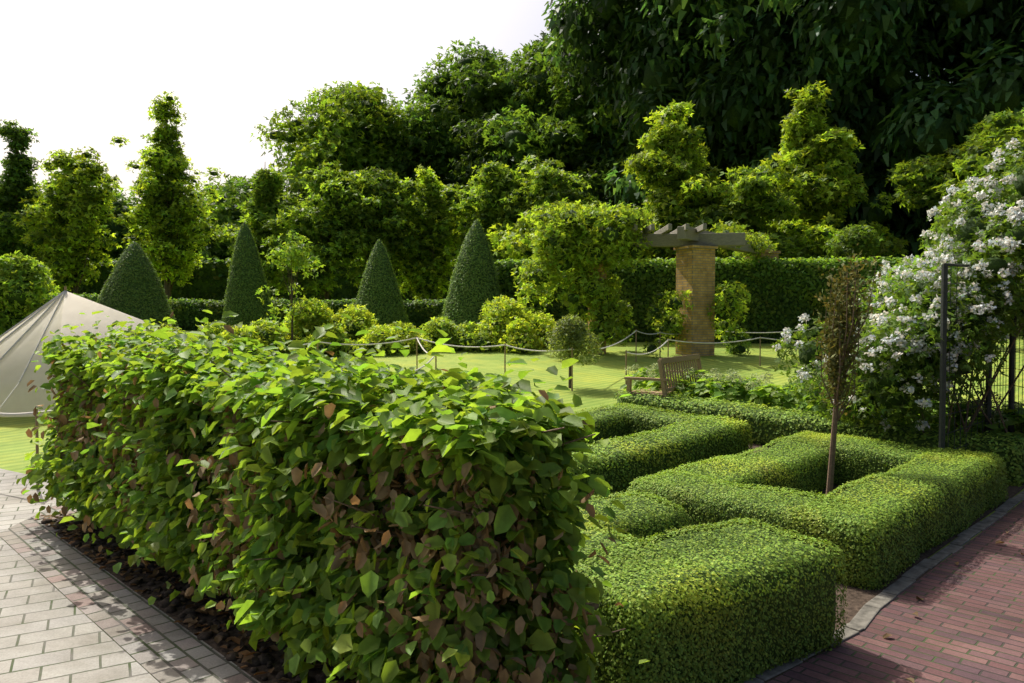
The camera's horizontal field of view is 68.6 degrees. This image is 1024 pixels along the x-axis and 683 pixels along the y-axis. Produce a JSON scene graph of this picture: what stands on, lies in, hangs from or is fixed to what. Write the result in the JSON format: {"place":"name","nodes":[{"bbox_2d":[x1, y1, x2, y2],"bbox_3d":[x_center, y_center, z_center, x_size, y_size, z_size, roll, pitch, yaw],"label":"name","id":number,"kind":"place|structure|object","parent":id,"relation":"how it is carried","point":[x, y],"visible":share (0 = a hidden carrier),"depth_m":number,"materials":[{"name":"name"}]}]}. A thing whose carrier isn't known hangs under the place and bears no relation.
{"place":"outdoors","nodes":[
{"label":"outdoors","id":0,"kind":"place"},
{"bbox_2d":[0,469,158,682],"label":"paved path","id":1,"kind":"structure","parent":0,"point":[50,632],"depth_m":4.21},
{"bbox_2d":[0,0,928,222],"label":"sky","id":2,"kind":"structure","parent":0,"point":[77,73],"materials":[{"name":"white"}]},
{"bbox_2d":[0,317,1023,682],"bbox_3d":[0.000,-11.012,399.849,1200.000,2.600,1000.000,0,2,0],"label":"ground","id":3,"kind":"structure","parent":0,"point":[600,383],"depth_m":17.43,"materials":[{"name":"green plant"}]},
{"bbox_2d":[0,250,59,334],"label":"shrub","id":4,"kind":"object","parent":3,"relation":"on","point":[23,280],"visible":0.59,"depth_m":20.64,"materials":[{"name":"green plant"}]},
{"bbox_2d":[0,119,60,277],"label":"tree","id":5,"kind":"object","parent":3,"relation":"on","point":[16,181],"visible":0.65,"depth_m":43.63,"materials":[{"name":"green plant"}]},
{"bbox_2d":[3,292,100,309],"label":"hedge","id":6,"kind":"object","parent":3,"relation":"on","point":[91,297],"visible":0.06,"depth_m":30.34,"materials":[{"name":"green plant"}]},
{"bbox_2d":[12,146,122,294],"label":"tree","id":7,"kind":"object","parent":3,"relation":"on","point":[77,207],"visible":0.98,"depth_m":41.11,"materials":[{"name":"green plant"}]},
{"bbox_2d":[0,286,159,416],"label":"bell tent","id":8,"kind":"object","parent":3,"relation":"on","point":[21,343],"visible":0.33,"depth_m":12.09,"materials":[{"name":"fabric"}]},
{"bbox_2d":[34,185,157,262],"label":"tree","id":9,"kind":"object","parent":3,"relation":"on","point":[120,205],"visible":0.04,"depth_m":58.89,"materials":[{"name":"green plant"}]},
{"bbox_2d":[0,498,259,682],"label":"paving border","id":10,"kind":"object","parent":3,"relation":"on","point":[159,645],"visible":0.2,"depth_m":4.45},
{"bbox_2d":[96,241,179,330],"bbox_3d":[-11.633,-1.423,22.973,2.785,3.330,2.796,0,2,0],"label":"yew cone","id":11,"kind":"object","parent":3,"relation":"on","point":[132,286],"visible":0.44,"depth_m":22.43,"materials":[{"name":"green plant"}]},
{"bbox_2d":[107,91,225,299],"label":"tree","id":12,"kind":"object","parent":3,"relation":"on","point":[168,211],"visible":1,"depth_m":43.07,"materials":[{"name":"green plant"}]},
{"bbox_2d":[158,321,187,337],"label":"bush","id":13,"kind":"object","parent":3,"relation":"on","point":[169,326],"visible":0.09,"depth_m":21.72,"materials":[{"name":"green plant"}]},
{"bbox_2d":[185,320,226,347],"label":"bush","id":14,"kind":"object","parent":3,"relation":"on","point":[215,329],"visible":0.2,"depth_m":20.95,"materials":[{"name":"green plant"}]},
{"bbox_2d":[215,324,270,354],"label":"bush","id":15,"kind":"object","parent":3,"relation":"on","point":[239,332],"visible":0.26,"depth_m":20.37,"materials":[{"name":"green plant"}]},
{"bbox_2d":[221,222,275,328],"bbox_3d":[-9.464,-2.196,26.933,1.910,4.187,1.901,0,2,0],"label":"yew cone","id":16,"kind":"object","parent":3,"relation":"on","point":[246,280],"visible":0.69,"depth_m":26.39,"materials":[{"name":"green plant"}]},
{"bbox_2d":[212,167,290,302],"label":"tree","id":17,"kind":"object","parent":3,"relation":"on","point":[262,209],"visible":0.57,"depth_m":39.20,"materials":[{"name":"green plant"}]},
{"bbox_2d":[47,256,456,303],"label":"hedge","id":18,"kind":"object","parent":3,"relation":"on","point":[209,280],"visible":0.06,"depth_m":48.87,"materials":[{"name":"green plant"}]},
{"bbox_2d":[145,173,369,260],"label":"tree","id":19,"kind":"object","parent":3,"relation":"on","point":[233,194],"visible":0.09,"depth_m":55.01,"materials":[{"name":"green plant"}]},
{"bbox_2d":[245,317,293,352],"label":"bush","id":20,"kind":"object","parent":3,"relation":"on","point":[266,331],"visible":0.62,"depth_m":20.89,"materials":[{"name":"green plant"}]},
{"bbox_2d":[255,229,331,349],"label":"young tree","id":21,"kind":"object","parent":3,"relation":"on","point":[297,257],"visible":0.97,"depth_m":20.83,"materials":[{"name":"green plant"}]},
{"bbox_2d":[280,298,333,349],"bbox_3d":[-5.728,-0.384,21.771,2.270,1.794,1.958,0,2,0],"label":"shrub","id":22,"kind":"object","parent":3,"relation":"on","point":[301,334],"visible":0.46,"depth_m":21.34,"materials":[{"name":"green plant"}]},
{"bbox_2d":[167,297,447,330],"bbox_3d":[-7.069,-1.057,29.911,15.042,1.491,1.246,0,2,4],"label":"hedge","id":23,"kind":"object","parent":3,"relation":"on","point":[417,311],"visible":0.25,"depth_m":29.78,"materials":[{"name":"green plant"}]},
{"bbox_2d":[261,159,367,300],"bbox_3d":[-9.676,-5.086,38.738,6.305,8.375,6.211,0,2,0],"label":"tree","id":24,"kind":"object","parent":3,"relation":"on","point":[318,224],"visible":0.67,"depth_m":37.49,"materials":[{"name":"green plant"}]},
{"bbox_2d":[300,322,368,356],"bbox_3d":[-4.945,0.046,20.302,1.743,1.123,1.620,-1,2,-41],"label":"bush","id":25,"kind":"object","parent":3,"relation":"on","point":[338,331],"visible":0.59,"depth_m":20.06,"materials":[{"name":"green plant"}]},
{"bbox_2d":[249,80,435,259],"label":"tree","id":26,"kind":"object","parent":3,"relation":"on","point":[352,129],"visible":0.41,"depth_m":61.91,"materials":[{"name":"green plant"}]},
{"bbox_2d":[326,303,383,348],"bbox_3d":[-4.599,-0.304,21.718,2.390,1.675,1.788,0,2,0],"label":"shrub","id":27,"kind":"object","parent":3,"relation":"on","point":[361,319],"visible":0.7,"depth_m":21.42,"materials":[{"name":"green plant"}]},
{"bbox_2d":[327,166,436,296],"bbox_3d":[-7.057,-4.927,38.809,6.330,8.048,5.751,0,2,0],"label":"tree","id":28,"kind":"object","parent":3,"relation":"on","point":[388,201],"visible":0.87,"depth_m":37.70,"materials":[{"name":"green plant"}]},
{"bbox_2d":[355,239,410,327],"bbox_3d":[-4.581,-1.785,25.925,2.172,3.535,2.130,0,2,0],"label":"yew cone","id":29,"kind":"object","parent":3,"relation":"on","point":[379,294],"visible":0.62,"depth_m":25.40,"materials":[{"name":"green plant"}]},
{"bbox_2d":[357,323,414,355],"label":"bush","id":30,"kind":"object","parent":3,"relation":"on","point":[381,335],"visible":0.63,"depth_m":20.41,"materials":[{"name":"green plant"}]},
{"bbox_2d":[373,321,434,353],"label":"shrub","id":31,"kind":"object","parent":3,"relation":"on","point":[406,328],"visible":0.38,"depth_m":20.99,"materials":[{"name":"green plant"}]},
{"bbox_2d":[0,328,820,489],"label":"rope fence","id":32,"kind":"object","parent":3,"relation":"on","point":[49,411],"visible":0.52,"depth_m":15.70,"materials":[{"name":"beige fabric"}]},
{"bbox_2d":[387,164,465,300],"bbox_3d":[-4.507,-5.135,39.540,4.938,8.352,4.679,0,2,0],"label":"tree","id":33,"kind":"object","parent":3,"relation":"on","point":[424,275],"visible":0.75,"depth_m":39.22,"materials":[{"name":"green plant"}]},
{"bbox_2d":[419,315,462,350],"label":"shrub","id":34,"kind":"object","parent":3,"relation":"on","point":[444,325],"visible":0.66,"depth_m":21.47,"materials":[{"name":"green plant"}]},
{"bbox_2d":[373,36,537,258],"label":"tree","id":35,"kind":"object","parent":3,"relation":"on","point":[466,87],"visible":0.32,"depth_m":63.56,"materials":[{"name":"green plant"}]},
{"bbox_2d":[441,220,503,330],"bbox_3d":[-1.281,-1.942,24.469,2.413,4.103,2.355,0,2,0],"label":"yew cone","id":36,"kind":"object","parent":3,"relation":"on","point":[474,286],"visible":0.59,"depth_m":23.89,"materials":[{"name":"green plant"}]},
{"bbox_2d":[453,320,499,352],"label":"bush","id":37,"kind":"object","parent":3,"relation":"on","point":[464,337],"visible":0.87,"depth_m":21.33,"materials":[{"name":"green plant"}]},
{"bbox_2d":[434,154,566,261],"bbox_3d":[-0.509,-5.019,38.193,6.908,8.345,6.864,0,2,0],"label":"tree","id":38,"kind":"object","parent":3,"relation":"on","point":[491,182],"visible":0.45,"depth_m":37.06,"materials":[{"name":"green plant"}]},
{"bbox_2d":[466,294,535,351],"bbox_3d":[-0.377,-0.470,22.265,2.209,1.877,2.305,0,2,0],"label":"shrub","id":39,"kind":"object","parent":3,"relation":"on","point":[498,318],"visible":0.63,"depth_m":21.92,"materials":[{"name":"green plant"}]},
{"bbox_2d":[494,316,546,354],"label":"shrub","id":40,"kind":"object","parent":3,"relation":"on","point":[521,335],"visible":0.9,"depth_m":20.99,"materials":[{"name":"green plant"}]},
{"bbox_2d":[486,197,577,262],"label":"tree","id":41,"kind":"object","parent":3,"relation":"on","point":[519,246],"visible":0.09,"depth_m":30.19,"materials":[{"name":"green plant"}]},
{"bbox_2d":[459,30,612,216],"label":"tree","id":42,"kind":"object","parent":3,"relation":"on","point":[536,86],"visible":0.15,"depth_m":59.44,"materials":[{"name":"green plant"}]},
{"bbox_2d":[54,443,1023,682],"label":"soil bed","id":43,"kind":"object","parent":3,"relation":"on","point":[1012,491],"visible":0.08,"depth_m":4.62,"materials":[{"name":"brown soil"}]},
{"bbox_2d":[16,309,648,682],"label":"beech hedge","id":44,"kind":"object","parent":43,"relation":"on","point":[387,525],"visible":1,"depth_m":3.31,"materials":[{"name":"green plant"}]},
{"bbox_2d":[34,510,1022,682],"bbox_3d":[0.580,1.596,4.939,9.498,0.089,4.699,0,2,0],"label":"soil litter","id":45,"kind":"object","parent":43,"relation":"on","point":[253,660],"visible":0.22,"depth_m":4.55,"materials":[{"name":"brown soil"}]},
{"bbox_2d":[540,402,753,500],"bbox_3d":[0.984,1.210,8.590,3.607,0.653,2.096,-2,2,-45],"label":"box hedge","id":46,"kind":"object","parent":43,"relation":"on","point":[644,441],"visible":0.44,"depth_m":8.35,"materials":[{"name":"green plant"}]},
{"bbox_2d":[625,431,1008,589],"bbox_3d":[2.857,1.315,6.734,3.591,0.532,2.081,-2,2,-45],"label":"box hedge","id":47,"kind":"object","parent":43,"relation":"on","point":[888,513],"visible":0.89,"depth_m":5.94,"materials":[{"name":"green plant"}]},
{"bbox_2d":[613,388,1023,486],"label":"box hedge row","id":48,"kind":"object","parent":43,"relation":"on","point":[768,424],"visible":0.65,"depth_m":9.35,"materials":[{"name":"green plant"}]},
{"bbox_2d":[734,556,941,682],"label":"soil bed","id":49,"kind":"object","parent":43,"relation":"on","point":[856,598],"visible":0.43,"depth_m":4.71,"materials":[{"name":"brown soil"}]},
{"bbox_2d":[545,489,849,682],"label":"box hedge","id":50,"kind":"object","parent":49,"relation":"on","point":[743,602],"visible":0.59,"depth_m":3.67,"materials":[{"name":"green plant"}]},
{"bbox_2d":[812,243,885,499],"bbox_3d":[2.967,0.345,6.707,0.553,2.431,0.606,0,2,0],"label":"young tree","id":51,"kind":"object","parent":43,"relation":"on","point":[839,339],"visible":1,"depth_m":6.68,"materials":[{"name":"brown plant"}]},
{"bbox_2d":[679,377,1023,433],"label":"plants","id":52,"kind":"object","parent":43,"relation":"on","point":[706,394],"depth_m":10.11,"materials":[{"name":"green plant"}]},
{"bbox_2d":[528,311,557,347],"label":"shrub","id":53,"kind":"object","parent":3,"relation":"on","point":[541,324],"visible":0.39,"depth_m":22.55,"materials":[{"name":"green plant"}]},
{"bbox_2d":[499,165,608,232],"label":"tree","id":54,"kind":"object","parent":3,"relation":"on","point":[552,185],"visible":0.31,"depth_m":35.23,"materials":[{"name":"green plant"}]},
{"bbox_2d":[545,314,603,387],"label":"topiary tree","id":55,"kind":"object","parent":3,"relation":"on","point":[569,331],"visible":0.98,"depth_m":14.49,"materials":[{"name":"green plant"}]},
{"bbox_2d":[448,0,734,208],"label":"tree","id":56,"kind":"object","parent":3,"relation":"on","point":[506,131],"visible":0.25,"depth_m":55.22,"materials":[{"name":"green plant"}]},
{"bbox_2d":[611,298,637,345],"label":"path shrub","id":57,"kind":"object","parent":3,"relation":"on","point":[626,323],"visible":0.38,"depth_m":21.36,"materials":[{"name":"green plant"}]},
{"bbox_2d":[510,199,780,355],"bbox_3d":[4.999,-1.685,21.434,10.192,4.447,4.302,-1,2,-24],"label":"pergola","id":58,"kind":"object","parent":3,"relation":"on","point":[594,242],"visible":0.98,"depth_m":20.14,"materials":[{"name":"plant"}]},
{"bbox_2d":[640,290,671,357],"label":"path shrub","id":59,"kind":"object","parent":3,"relation":"on","point":[657,313],"visible":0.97,"depth_m":19.93,"materials":[{"name":"green plant"}]},
{"bbox_2d":[624,354,704,397],"bbox_3d":[2.496,0.701,11.975,0.732,0.955,1.815,1,2,32],"label":"bench","id":60,"kind":"object","parent":3,"relation":"on","point":[663,379],"visible":0.65,"depth_m":11.39,"materials":[{"name":"brown wood"}]},
{"bbox_2d":[621,99,749,260],"bbox_3d":[7.693,-5.709,33.835,9.085,10.316,7.978,1,2,28],"label":"tree","id":61,"kind":"object","parent":3,"relation":"on","point":[668,162],"visible":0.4,"depth_m":32.72,"materials":[{"name":"green plant"}]},
{"bbox_2d":[494,254,921,343],"bbox_3d":[6.624,-1.319,24.493,14.904,3.045,1.499,0,2,8],"label":"tall hedge","id":62,"kind":"object","parent":3,"relation":"on","point":[782,292],"visible":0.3,"depth_m":23.88,"materials":[{"name":"green plant"}]},
{"bbox_2d":[541,0,923,256],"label":"tree","id":63,"kind":"object","parent":3,"relation":"on","point":[708,35],"visible":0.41,"depth_m":45.25,"materials":[{"name":"green plant"}]},
{"bbox_2d":[721,300,753,355],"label":"path shrub","id":64,"kind":"object","parent":3,"relation":"on","point":[740,348],"visible":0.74,"depth_m":20.39,"materials":[{"name":"green plant"}]},
{"bbox_2d":[673,165,817,260],"bbox_3d":[9.739,-3.778,31.020,5.858,6.902,5.657,-1,2,-41],"label":"tree","id":65,"kind":"object","parent":3,"relation":"on","point":[744,196],"visible":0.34,"depth_m":30.17,"materials":[{"name":"green plant"}]},
{"bbox_2d":[620,363,1023,438],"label":"hydrangeas","id":66,"kind":"object","parent":3,"relation":"on","point":[731,387],"visible":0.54,"depth_m":10.68,"materials":[{"name":"green plant"}]},
{"bbox_2d":[755,81,908,258],"bbox_3d":[13.339,-5.788,32.514,8.228,10.648,7.746,0,2,0],"label":"tree","id":67,"kind":"object","parent":3,"relation":"on","point":[822,186],"visible":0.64,"depth_m":31.57,"materials":[{"name":"green plant"}]},
{"bbox_2d":[819,224,883,259],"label":"round shrub","id":68,"kind":"object","parent":3,"relation":"on","point":[842,246],"visible":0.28,"depth_m":26.51,"materials":[{"name":"green plant"}]},
{"bbox_2d":[727,0,1023,259],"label":"tree","id":69,"kind":"object","parent":3,"relation":"on","point":[855,41],"visible":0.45,"depth_m":37.88,"materials":[{"name":"green plant"}]},
{"bbox_2d":[740,490,1023,682],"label":"kerb","id":70,"kind":"structure","parent":3,"relation":"on","point":[864,616],"depth_m":4.89,"materials":[{"name":"concrete"}]},
{"bbox_2d":[771,137,1023,450],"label":"flowering shrub","id":71,"kind":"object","parent":3,"relation":"on","point":[942,312],"depth_m":8.11,"materials":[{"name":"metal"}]},
{"bbox_2d":[857,1,1023,232],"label":"tree","id":72,"kind":"object","parent":3,"relation":"on","point":[946,52],"visible":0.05,"depth_m":42.97,"materials":[{"name":"green plant"}]},
{"bbox_2d":[870,107,1023,316],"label":"tree","id":73,"kind":"object","parent":3,"relation":"on","point":[920,188],"visible":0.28,"depth_m":29.73,"materials":[{"name":"green plant"}]},
{"bbox_2d":[767,500,1023,682],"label":"brick path","id":74,"kind":"structure","parent":0,"point":[966,625],"depth_m":4.22,"materials":[{"name":"red brick"}]}
]}

